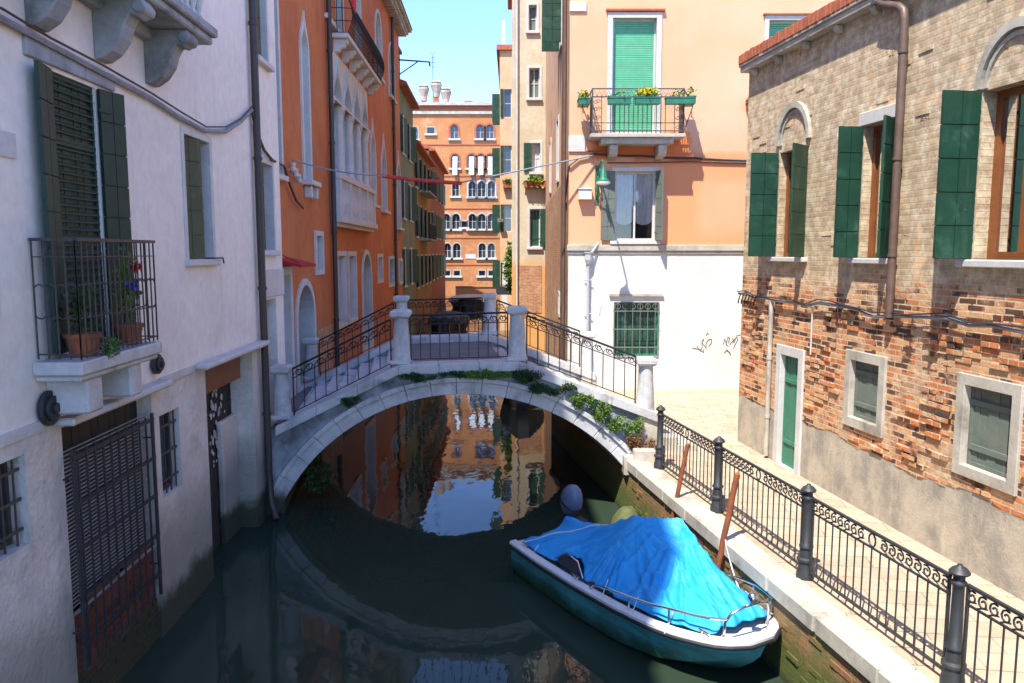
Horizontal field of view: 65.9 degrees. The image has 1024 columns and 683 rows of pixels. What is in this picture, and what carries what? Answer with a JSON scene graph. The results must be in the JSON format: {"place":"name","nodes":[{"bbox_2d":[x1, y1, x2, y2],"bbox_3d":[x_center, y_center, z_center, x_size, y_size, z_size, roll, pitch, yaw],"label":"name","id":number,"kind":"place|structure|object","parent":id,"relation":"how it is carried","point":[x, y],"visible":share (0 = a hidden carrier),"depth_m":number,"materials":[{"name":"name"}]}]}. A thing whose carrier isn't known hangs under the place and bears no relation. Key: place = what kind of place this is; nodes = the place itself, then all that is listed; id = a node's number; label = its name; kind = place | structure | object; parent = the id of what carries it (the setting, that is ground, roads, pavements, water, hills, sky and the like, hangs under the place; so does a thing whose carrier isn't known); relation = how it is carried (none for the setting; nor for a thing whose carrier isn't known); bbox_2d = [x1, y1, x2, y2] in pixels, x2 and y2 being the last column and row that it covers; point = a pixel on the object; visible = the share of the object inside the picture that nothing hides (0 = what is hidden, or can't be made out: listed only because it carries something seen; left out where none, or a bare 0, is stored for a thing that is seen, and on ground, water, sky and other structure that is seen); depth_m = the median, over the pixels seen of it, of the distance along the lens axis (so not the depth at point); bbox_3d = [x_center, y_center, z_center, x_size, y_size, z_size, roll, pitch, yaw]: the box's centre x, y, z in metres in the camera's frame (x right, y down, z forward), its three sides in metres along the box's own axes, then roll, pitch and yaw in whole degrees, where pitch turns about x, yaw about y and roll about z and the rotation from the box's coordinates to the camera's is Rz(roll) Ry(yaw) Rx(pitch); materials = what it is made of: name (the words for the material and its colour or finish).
{"place":"outdoors","nodes":[
{"label":"outdoors","id":0,"kind":"place"},
{"bbox_2d":[119,296,784,682],"bbox_3d":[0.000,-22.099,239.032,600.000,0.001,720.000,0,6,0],"label":"water","id":1,"kind":"structure","parent":0,"point":[383,556],"depth_m":12.05,"materials":[{"name":"green liquid"}]},
{"bbox_2d":[0,0,278,682],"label":"white house","id":2,"kind":"structure","parent":1,"relation":"in","point":[132,488],"depth_m":8.92,"materials":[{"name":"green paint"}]},
{"bbox_2d":[0,459,23,554],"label":"window","id":3,"kind":"structure","parent":2,"relation":"in","point":[6,534],"depth_m":7.18,"materials":[{"name":"metal"}]},
{"bbox_2d":[21,34,134,356],"bbox_3d":[-4.450,-1.416,8.191,0.235,2.970,1.700,0,6,0],"label":"window","id":4,"kind":"structure","parent":2,"relation":"in","point":[65,118],"depth_m":8.19,"materials":[{"name":"green paint"}]},
{"bbox_2d":[58,281,102,356],"bbox_3d":[-4.226,-0.230,7.741,0.421,0.734,0.439,0,6,0],"label":"potted plant","id":5,"kind":"object","parent":2,"relation":"on","point":[75,341],"visible":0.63,"depth_m":7.67,"materials":[{"name":"green plant"}]},
{"bbox_2d":[61,401,150,608],"bbox_3d":[-4.626,1.719,8.945,0.180,1.970,2.040,0,6,-1],"label":"window","id":6,"kind":"structure","parent":2,"relation":"in","point":[76,437],"depth_m":8.95,"materials":[{"name":"brown wood"}]},
{"bbox_2d":[94,336,121,359],"bbox_3d":[-4.059,0.077,7.899,0.270,0.280,0.267,6,9,42],"label":"trailing plant","id":7,"kind":"object","parent":2,"relation":"attached to","point":[112,343],"visible":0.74,"depth_m":7.90,"materials":[{"name":"green plant"}]},
{"bbox_2d":[0,14,253,133],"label":"cable bundle","id":8,"kind":"object","parent":2,"relation":"attached to","point":[8,22],"visible":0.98,"depth_m":8.60,"materials":[{"name":"grey rubber"}]},
{"bbox_2d":[0,7,253,127],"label":"cable","id":9,"kind":"object","parent":8,"relation":"attached to","point":[65,45],"visible":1,"depth_m":8.66,"materials":[{"name":"grey rubber"}]},
{"bbox_2d":[111,247,143,343],"bbox_3d":[-4.241,-0.514,8.722,0.328,1.078,0.328,0,6,0],"label":"potted plant","id":10,"kind":"object","parent":2,"relation":"on","point":[128,304],"visible":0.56,"depth_m":8.68,"materials":[{"name":"green plant"}]},
{"bbox_2d":[159,409,178,492],"bbox_3d":[-4.630,1.460,10.473,0.152,1.080,0.670,0,6,0],"label":"window","id":11,"kind":"structure","parent":2,"relation":"in","point":[164,420],"depth_m":10.61,"materials":[{"name":"metal"}]},
{"bbox_2d":[179,125,220,265],"bbox_3d":[-4.663,-2.063,11.461,0.413,1.920,1.236,0,6,0],"label":"window","id":12,"kind":"structure","parent":2,"relation":"in","point":[196,147],"depth_m":11.43,"materials":[{"name":"green wood"}]},
{"bbox_2d":[205,357,240,549],"bbox_3d":[-4.897,2.122,13.027,0.250,3.650,2.270,0,6,-1],"label":"water door","id":13,"kind":"structure","parent":2,"relation":"in","point":[221,423],"depth_m":13.44,"materials":[{"name":"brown wood"}]},
{"bbox_2d":[248,0,285,515],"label":"narrow white house","id":14,"kind":"structure","parent":1,"relation":"in","point":[270,169],"depth_m":15.29,"materials":[{"name":"paint"}]},
{"bbox_2d":[248,0,274,71],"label":"window","id":15,"kind":"structure","parent":14,"relation":"in","point":[261,5],"depth_m":14.84,"materials":[{"name":"white stone"}]},
{"bbox_2d":[254,157,280,255],"bbox_3d":[-4.696,-2.523,14.856,0.371,1.810,1.106,0,6,0],"label":"window","id":16,"kind":"structure","parent":14,"relation":"in","point":[267,166],"depth_m":15.28,"materials":[{"name":"white stone"}]},
{"bbox_2d":[251,112,303,208],"bbox_3d":[-4.785,-3.593,16.322,0.204,1.430,4.974,-1,7,-6],"label":"cable","id":17,"kind":"object","parent":14,"relation":"attached to","point":[280,164],"visible":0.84,"depth_m":16.88,"materials":[{"name":"rubber"}]},
{"bbox_2d":[274,0,429,397],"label":"orange palace","id":18,"kind":"structure","parent":1,"relation":"in","point":[337,84],"depth_m":22.93,"materials":[{"name":"orange paint"}]},
{"bbox_2d":[274,0,288,181],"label":"window","id":19,"kind":"structure","parent":18,"relation":"in","point":[283,178],"depth_m":17.04,"materials":[{"name":"white stone"}]},
{"bbox_2d":[282,266,295,397],"bbox_3d":[-5.119,-0.109,17.619,0.228,3.110,1.210,0,6,-1],"label":"door","id":20,"kind":"structure","parent":18,"relation":"in","point":[288,275],"depth_m":18.03,"materials":[{"name":"grey wood"}]},
{"bbox_2d":[295,278,317,392],"bbox_3d":[-5.333,-0.171,19.501,0.620,2.770,2.020,0,6,0],"label":"arched door","id":21,"kind":"structure","parent":18,"relation":"in","point":[305,306],"depth_m":20.19,"materials":[{"name":"white stone"}]},
{"bbox_2d":[299,10,321,187],"bbox_3d":[-5.051,-5.970,19.465,0.408,4.218,1.052,0,6,0],"label":"window","id":22,"kind":"structure","parent":18,"relation":"in","point":[304,56],"depth_m":19.67,"materials":[{"name":"white stone"}]},
{"bbox_2d":[314,231,324,274],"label":"window","id":23,"kind":"structure","parent":18,"relation":"in","point":[318,235],"depth_m":21.27,"materials":[{"name":"white stone"}]},
{"bbox_2d":[335,0,344,31],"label":"balcony door","id":24,"kind":"structure","parent":18,"relation":"in","point":[339,2],"depth_m":24.21,"materials":[{"name":"white stone"}]},
{"bbox_2d":[361,249,373,353],"bbox_3d":[-5.485,-1.460,28.842,0.524,3.788,2.237,0,6,0],"label":"arched door","id":25,"kind":"structure","parent":18,"relation":"in","point":[366,271],"depth_m":29.71,"materials":[{"name":"grey paint"}]},
{"bbox_2d":[369,118,380,208],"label":"window","id":26,"kind":"structure","parent":18,"relation":"in","point":[372,148],"depth_m":30.73,"materials":[{"name":"white stone"}]},
{"bbox_2d":[374,9,384,84],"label":"window","id":27,"kind":"structure","parent":18,"relation":"in","point":[377,20],"depth_m":32.22,"materials":[{"name":"white stone"}]},
{"bbox_2d":[381,133,390,214],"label":"window","id":28,"kind":"structure","parent":18,"relation":"in","point":[384,194],"depth_m":33.74,"materials":[{"name":"white stone"}]},
{"bbox_2d":[388,256,394,287],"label":"window","id":29,"kind":"structure","parent":18,"relation":"in","point":[391,259],"depth_m":36.36,"materials":[{"name":"white stone"}]},
{"bbox_2d":[388,42,397,104],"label":"window","id":30,"kind":"structure","parent":18,"relation":"in","point":[390,95],"depth_m":35.28,"materials":[{"name":"white stone"}]},
{"bbox_2d":[396,151,404,230],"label":"window","id":31,"kind":"structure","parent":18,"relation":"in","point":[398,188],"depth_m":38.93,"materials":[{"name":"white stone"}]},
{"bbox_2d":[292,155,593,184],"bbox_3d":[-1.410,-4.288,19.318,7.722,0.907,0.146,-3,7,-22],"label":"canal cable","id":32,"kind":"object","parent":18,"relation":"attached to","point":[421,180],"visible":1,"depth_m":19.10,"materials":[{"name":"grey rubber"}]},
{"bbox_2d":[399,47,419,334],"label":"canal house","id":33,"kind":"structure","parent":1,"relation":"in","point":[409,104],"depth_m":42.99,"materials":[{"name":"paint"}]},
{"bbox_2d":[401,112,407,156],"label":"window","id":34,"kind":"structure","parent":33,"relation":"in","point":[404,129],"depth_m":41.26,"materials":[{"name":"wood"}]},
{"bbox_2d":[402,180,408,220],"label":"window","id":35,"kind":"structure","parent":33,"relation":"in","point":[405,197],"depth_m":41.64,"materials":[{"name":"green stone"}]},
{"bbox_2d":[403,247,409,287],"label":"window","id":36,"kind":"structure","parent":33,"relation":"in","point":[406,266],"depth_m":42.02,"materials":[{"name":"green stone"}]},
{"bbox_2d":[408,123,415,163],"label":"window","id":37,"kind":"structure","parent":33,"relation":"in","point":[411,131],"depth_m":44.48,"materials":[{"name":"wood"}]},
{"bbox_2d":[409,184,416,222],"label":"window shutter","id":38,"kind":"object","parent":33,"relation":"in","point":[412,190],"depth_m":44.87,"materials":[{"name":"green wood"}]},
{"bbox_2d":[410,248,417,284],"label":"window shutter","id":39,"kind":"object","parent":33,"relation":"in","point":[413,252],"depth_m":45.27,"materials":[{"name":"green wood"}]},
{"bbox_2d":[413,139,436,332],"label":"canal house","id":40,"kind":"structure","parent":1,"relation":"in","point":[425,232],"depth_m":52.13,"materials":[{"name":"orange paint"}]},
{"bbox_2d":[421,143,448,313],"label":"canal house","id":41,"kind":"structure","parent":1,"relation":"in","point":[438,171],"depth_m":67.22,"materials":[{"name":"orange paint"}]},
{"bbox_2d":[427,311,469,333],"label":"covered boat","id":42,"kind":"object","parent":1,"relation":"on","point":[454,328],"visible":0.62,"depth_m":47.63,"materials":[{"name":"black fabric"}]},
{"bbox_2d":[413,55,499,295],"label":"palace","id":43,"kind":"structure","parent":1,"relation":"in","point":[462,139],"depth_m":88.52,"materials":[{"name":"orange paint"}]},
{"bbox_2d":[449,152,460,174],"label":"window","id":44,"kind":"structure","parent":43,"relation":"in","point":[454,159],"depth_m":88.21,"materials":[{"name":"white stone"}]},
{"bbox_2d":[465,152,477,174],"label":"window","id":45,"kind":"structure","parent":43,"relation":"in","point":[470,157],"depth_m":88.16,"materials":[{"name":"white stone"}]},
{"bbox_2d":[474,123,485,139],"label":"window","id":46,"kind":"structure","parent":43,"relation":"in","point":[479,131],"depth_m":88.16,"materials":[{"name":"glass"}]},
{"bbox_2d":[475,152,486,174],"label":"window","id":47,"kind":"structure","parent":43,"relation":"in","point":[480,158],"depth_m":88.16,"materials":[{"name":"white stone"}]},
{"bbox_2d":[475,180,487,198],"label":"window","id":48,"kind":"structure","parent":43,"relation":"in","point":[481,187],"depth_m":88.90,"materials":[{"name":"white stone"}]},
{"bbox_2d":[449,294,483,308],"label":"covered boat","id":49,"kind":"object","parent":1,"relation":"on","point":[466,300],"visible":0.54,"depth_m":69.19,"materials":[{"name":"black fabric"}]},
{"bbox_2d":[455,286,499,298],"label":"brick parapet","id":50,"kind":"structure","parent":1,"relation":"in","point":[460,290],"depth_m":83.92,"materials":[{"name":"brick"}]},
{"bbox_2d":[263,293,695,513],"bbox_3d":[-1.079,1.330,17.375,9.322,4.544,5.770,0,6,0],"label":"stone footbridge","id":51,"kind":"object","parent":1,"relation":"in","point":[314,418],"visible":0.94,"depth_m":14.85,"materials":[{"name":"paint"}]},
{"bbox_2d":[301,456,335,493],"bbox_3d":[-3.895,2.707,15.931,0.665,0.751,1.002,0,6,0],"label":"weed clump","id":52,"kind":"object","parent":51,"relation":"attached to","point":[315,474],"visible":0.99,"depth_m":15.79,"materials":[{"name":"green plant"}]},
{"bbox_2d":[398,372,436,382],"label":"weed clump","id":53,"kind":"object","parent":51,"relation":"attached to","point":[414,376],"visible":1,"depth_m":14.63,"materials":[{"name":"green plant"}]},
{"bbox_2d":[463,368,512,380],"bbox_3d":[-0.460,0.599,14.634,0.956,0.242,0.273,0,6,0],"label":"weed clump","id":54,"kind":"object","parent":51,"relation":"attached to","point":[473,374],"visible":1,"depth_m":14.60,"materials":[{"name":"green plant"}]},
{"bbox_2d":[512,368,544,383],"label":"weed clump","id":55,"kind":"object","parent":51,"relation":"attached to","point":[529,376],"visible":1,"depth_m":14.63,"materials":[{"name":"green plant"}]},
{"bbox_2d":[528,382,577,396],"bbox_3d":[0.764,0.880,14.658,0.956,0.299,0.249,0,6,0],"label":"weed clump","id":56,"kind":"object","parent":51,"relation":"attached to","point":[537,388],"visible":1,"depth_m":14.63,"materials":[{"name":"green plant"}]},
{"bbox_2d":[568,392,594,409],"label":"weed clump","id":57,"kind":"object","parent":51,"relation":"attached to","point":[578,402],"visible":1,"depth_m":14.65,"materials":[{"name":"green plant"}]},
{"bbox_2d":[588,400,612,422],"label":"weed clump","id":58,"kind":"object","parent":51,"relation":"attached to","point":[605,413],"visible":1,"depth_m":14.67,"materials":[{"name":"green plant"}]},
{"bbox_2d":[605,412,644,436],"bbox_3d":[2.105,1.576,14.712,0.757,0.526,0.250,0,6,0],"label":"weed clump","id":59,"kind":"object","parent":51,"relation":"attached to","point":[617,423],"visible":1,"depth_m":14.70,"materials":[{"name":"green plant"}]},
{"bbox_2d":[625,434,655,448],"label":"weed clump","id":60,"kind":"object","parent":51,"relation":"attached to","point":[632,442],"visible":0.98,"depth_m":14.73,"materials":[{"name":"plant"}]},
{"bbox_2d":[492,20,545,329],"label":"narrow orange house","id":61,"kind":"structure","parent":1,"relation":"in","point":[502,159],"depth_m":49.29,"materials":[{"name":"paint"}]},
{"bbox_2d":[492,205,499,232],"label":"window shutter","id":62,"kind":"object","parent":61,"relation":"in","point":[495,208],"depth_m":51.39,"materials":[{"name":"green wood"}]},
{"bbox_2d":[492,148,499,177],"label":"window shutter","id":63,"kind":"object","parent":61,"relation":"in","point":[495,151],"depth_m":50.98,"materials":[{"name":"green wood"}]},
{"bbox_2d":[492,94,499,124],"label":"window","id":64,"kind":"structure","parent":61,"relation":"in","point":[495,97],"depth_m":50.60,"materials":[{"name":"wood"}]},
{"bbox_2d":[493,260,499,287],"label":"window shutter","id":65,"kind":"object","parent":61,"relation":"in","point":[496,263],"depth_m":51.79,"materials":[{"name":"green wood"}]},
{"bbox_2d":[500,145,511,173],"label":"window","id":66,"kind":"structure","parent":61,"relation":"in","point":[505,151],"depth_m":49.16,"materials":[{"name":"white glass"}]},
{"bbox_2d":[500,89,511,116],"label":"window","id":67,"kind":"structure","parent":61,"relation":"in","point":[506,99],"depth_m":48.77,"materials":[{"name":"blue glass"}]},
{"bbox_2d":[501,204,511,231],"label":"window","id":68,"kind":"structure","parent":61,"relation":"in","point":[506,210],"depth_m":49.58,"materials":[{"name":"blue glass"}]},
{"bbox_2d":[505,397,535,410],"bbox_3d":[0.350,1.457,27.338,1.530,1.150,5.200,0,6,0],"label":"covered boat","id":69,"kind":"object","parent":1,"relation":"on","point":[518,405],"visible":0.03,"depth_m":24.88,"materials":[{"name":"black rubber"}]},
{"bbox_2d":[508,0,545,352],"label":"beige house","id":70,"kind":"structure","parent":1,"relation":"in","point":[528,143],"depth_m":35.29,"materials":[{"name":"beige paint"}]},
{"bbox_2d":[501,241,511,294],"bbox_3d":[-0.162,-3.427,36.856,0.736,2.520,1.219,0,6,0],"label":"creeper","id":71,"kind":"object","parent":70,"relation":"attached to","point":[507,266],"visible":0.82,"depth_m":36.71,"materials":[{"name":"green plant"}]},
{"bbox_2d":[526,2,539,33],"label":"window","id":72,"kind":"structure","parent":70,"relation":"in","point":[532,8],"depth_m":34.64,"materials":[{"name":"white stone"}]},
{"bbox_2d":[524,141,542,174],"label":"window","id":73,"kind":"structure","parent":70,"relation":"in","point":[533,151],"depth_m":35.28,"materials":[{"name":"white stone"}]},
{"bbox_2d":[522,174,545,188],"bbox_3d":[1.021,-7.137,35.212,1.168,0.695,0.614,0,6,0],"label":"flower box","id":74,"kind":"object","parent":70,"relation":"attached to","point":[536,182],"visible":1,"depth_m":35.08,"materials":[{"name":"ceramic"}]},
{"bbox_2d":[526,65,541,100],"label":"window","id":75,"kind":"structure","parent":70,"relation":"in","point":[534,72],"depth_m":35.06,"materials":[{"name":"white stone"}]},
{"bbox_2d":[527,207,545,249],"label":"window","id":76,"kind":"structure","parent":70,"relation":"in","point":[536,235],"depth_m":35.67,"materials":[{"name":"green wood"}]},
{"bbox_2d":[611,506,638,523],"bbox_3d":[1.950,3.168,13.392,0.680,0.790,0.840,0,6,0],"label":"algae covered stone","id":77,"kind":"object","parent":1,"relation":"in","point":[624,512],"visible":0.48,"depth_m":13.26,"materials":[{"name":"stone"}]},
{"bbox_2d":[508,484,780,668],"bbox_3d":[1.586,3.250,11.028,1.787,1.319,5.036,-4,7,-29],"label":"motor boat","id":78,"kind":"object","parent":1,"relation":"on","point":[562,582],"visible":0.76,"depth_m":9.71,"materials":[{"name":"teal paint"}]},
{"bbox_2d":[519,515,766,633],"bbox_3d":[1.693,2.816,10.787,1.736,0.964,3.899,-4,7,-29],"label":"blue tarpaulin","id":79,"kind":"object","parent":78,"relation":"on","point":[667,562],"visible":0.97,"depth_m":10.16,"materials":[{"name":"fabric"}]},
{"bbox_2d":[670,443,689,518],"bbox_3d":[2.548,2.720,12.488,0.463,2.296,0.075,2,7,16],"label":"mooring pole","id":80,"kind":"object","parent":1,"relation":"in","point":[682,470],"visible":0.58,"depth_m":12.36,"materials":[{"name":"wood"}]},
{"bbox_2d":[551,412,870,682],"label":"quay wall","id":81,"kind":"structure","parent":1,"relation":"in","point":[797,651],"depth_m":10.14,"materials":[{"name":"brick"}]},
{"bbox_2d":[715,472,739,568],"bbox_3d":[2.794,2.896,10.619,0.464,2.366,0.088,3,7,24],"label":"mooring pole","id":82,"kind":"object","parent":1,"relation":"in","point":[729,511],"visible":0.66,"depth_m":10.49,"materials":[{"name":"wood"}]},
{"bbox_2d":[399,0,511,101],"label":"sky","id":83,"kind":"structure","parent":0,"point":[462,37],"materials":[{"name":"blue"}]},
{"bbox_2d":[614,394,1023,682],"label":"quay pavement","id":84,"kind":"structure","parent":0,"point":[712,417],"depth_m":10.02,"materials":[{"name":"beige stone"}]},
{"bbox_2d":[542,0,834,393],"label":"peach house","id":85,"kind":"structure","parent":84,"relation":"on","point":[644,259],"depth_m":21.05,"materials":[{"name":"paint"}]},
{"bbox_2d":[542,0,561,55],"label":"window","id":86,"kind":"structure","parent":85,"relation":"in","point":[551,9],"depth_m":23.64,"materials":[{"name":"green wood"}]},
{"bbox_2d":[556,114,558,183],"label":"window","id":87,"kind":"structure","parent":85,"relation":"in","point":[557,121],"depth_m":26.17,"materials":[{"name":"white stone"}]},
{"bbox_2d":[577,89,590,107],"bbox_3d":[1.837,-6.245,20.250,0.345,0.414,0.845,0,6,0],"label":"flower box","id":88,"kind":"object","parent":85,"relation":"attached to","point":[584,98],"visible":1,"depth_m":20.03,"materials":[{"name":"green paint"}]},
{"bbox_2d":[595,160,609,203],"bbox_3d":[2.251,-4.072,20.137,0.341,1.019,1.685,0,6,0],"label":"wall lamp","id":89,"kind":"object","parent":85,"relation":"attached to","point":[601,178],"visible":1,"depth_m":20.13,"materials":[{"name":"metal"}]},
{"bbox_2d":[607,89,631,104],"bbox_3d":[2.696,-6.174,19.912,0.616,0.388,0.418,0,6,0],"label":"flower box","id":90,"kind":"object","parent":85,"relation":"attached to","point":[611,100],"visible":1,"depth_m":19.83,"materials":[{"name":"green paint"}]},
{"bbox_2d":[601,167,663,243],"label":"window","id":91,"kind":"structure","parent":85,"relation":"in","point":[632,202],"depth_m":21.18,"materials":[{"name":"white"}]},
{"bbox_2d":[606,8,665,132],"bbox_3d":[3.199,-6.987,20.695,1.528,3.256,0.280,0,6,0],"label":"balcony door","id":92,"kind":"structure","parent":85,"relation":"in","point":[634,41],"depth_m":20.72,"materials":[{"name":"green wood"}]},
{"bbox_2d":[609,294,663,355],"bbox_3d":[3.342,-0.451,21.446,1.456,1.688,0.260,0,6,0],"label":"window","id":93,"kind":"structure","parent":85,"relation":"in","point":[638,322],"depth_m":21.53,"materials":[{"name":"green paint"}]},
{"bbox_2d":[634,87,660,104],"bbox_3d":[3.417,-6.204,19.930,0.652,0.443,0.402,0,6,0],"label":"flower box","id":94,"kind":"object","parent":85,"relation":"attached to","point":[641,99],"visible":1,"depth_m":19.83,"materials":[{"name":"green paint"}]},
{"bbox_2d":[593,153,746,161],"bbox_3d":[4.391,-4.859,20.843,4.502,0.230,0.070,0,6,0],"label":"facade cable","id":95,"kind":"object","parent":85,"relation":"attached to","point":[665,157],"visible":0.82,"depth_m":20.82,"materials":[{"name":"rubber"}]},
{"bbox_2d":[664,89,694,104],"bbox_3d":[4.218,-6.188,19.916,0.728,0.414,0.358,0,6,0],"label":"flower box","id":96,"kind":"object","parent":85,"relation":"attached to","point":[672,100],"visible":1,"depth_m":19.83,"materials":[{"name":"green paint"}]},
{"bbox_2d":[763,13,810,39],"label":"window","id":97,"kind":"structure","parent":85,"relation":"in","point":[774,22],"depth_m":20.48,"materials":[{"name":"green wood"}]},
{"bbox_2d":[581,429,933,682],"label":"quay kerb","id":98,"kind":"structure","parent":84,"relation":"on","point":[869,656],"depth_m":9.06,"materials":[{"name":"stone"}]},
{"bbox_2d":[654,405,1023,682],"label":"quay railing","id":99,"kind":"object","parent":98,"relation":"on","point":[952,666],"visible":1,"depth_m":8.40,"materials":[{"name":"grey metal"}]},
{"bbox_2d":[737,0,1023,600],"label":"brick house","id":100,"kind":"structure","parent":84,"relation":"on","point":[885,159],"depth_m":10.82,"materials":[{"name":"brown brick"}]},
{"bbox_2d":[748,101,811,261],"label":"window","id":101,"kind":"structure","parent":100,"relation":"in","point":[764,166],"depth_m":14.19,"materials":[{"name":"green wood"}]},
{"bbox_2d":[772,344,804,475],"bbox_3d":[4.962,1.258,14.052,0.155,2.344,0.972,-1,7,-8],"label":"door","id":102,"kind":"structure","parent":100,"relation":"in","point":[790,373],"depth_m":14.20,"materials":[{"name":"green paint"}]},
{"bbox_2d":[833,103,895,263],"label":"window","id":103,"kind":"structure","parent":100,"relation":"in","point":[850,138],"depth_m":11.61,"materials":[{"name":"green wood"}]},
{"bbox_2d":[842,349,887,437],"bbox_3d":[5.269,0.747,11.717,0.150,1.167,1.012,-1,7,-8],"label":"window","id":104,"kind":"structure","parent":100,"relation":"in","point":[867,405],"depth_m":11.77,"materials":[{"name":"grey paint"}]},
{"bbox_2d":[737,290,1023,327],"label":"wall cable","id":105,"kind":"object","parent":100,"relation":"attached to","point":[965,321],"depth_m":10.64,"materials":[{"name":"rubber"}]},
{"bbox_2d":[738,292,1023,333],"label":"wall cable","id":106,"kind":"object","parent":100,"relation":"attached to","point":[1010,329],"depth_m":10.54,"materials":[{"name":"grey rubber"}]},
{"bbox_2d":[932,16,1023,268],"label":"window","id":107,"kind":"structure","parent":100,"relation":"in","point":[960,109],"depth_m":9.24,"materials":[{"name":"green wood"}]},
{"bbox_2d":[951,372,1023,496],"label":"window","id":108,"kind":"structure","parent":100,"relation":"in","point":[995,409],"depth_m":9.30,"materials":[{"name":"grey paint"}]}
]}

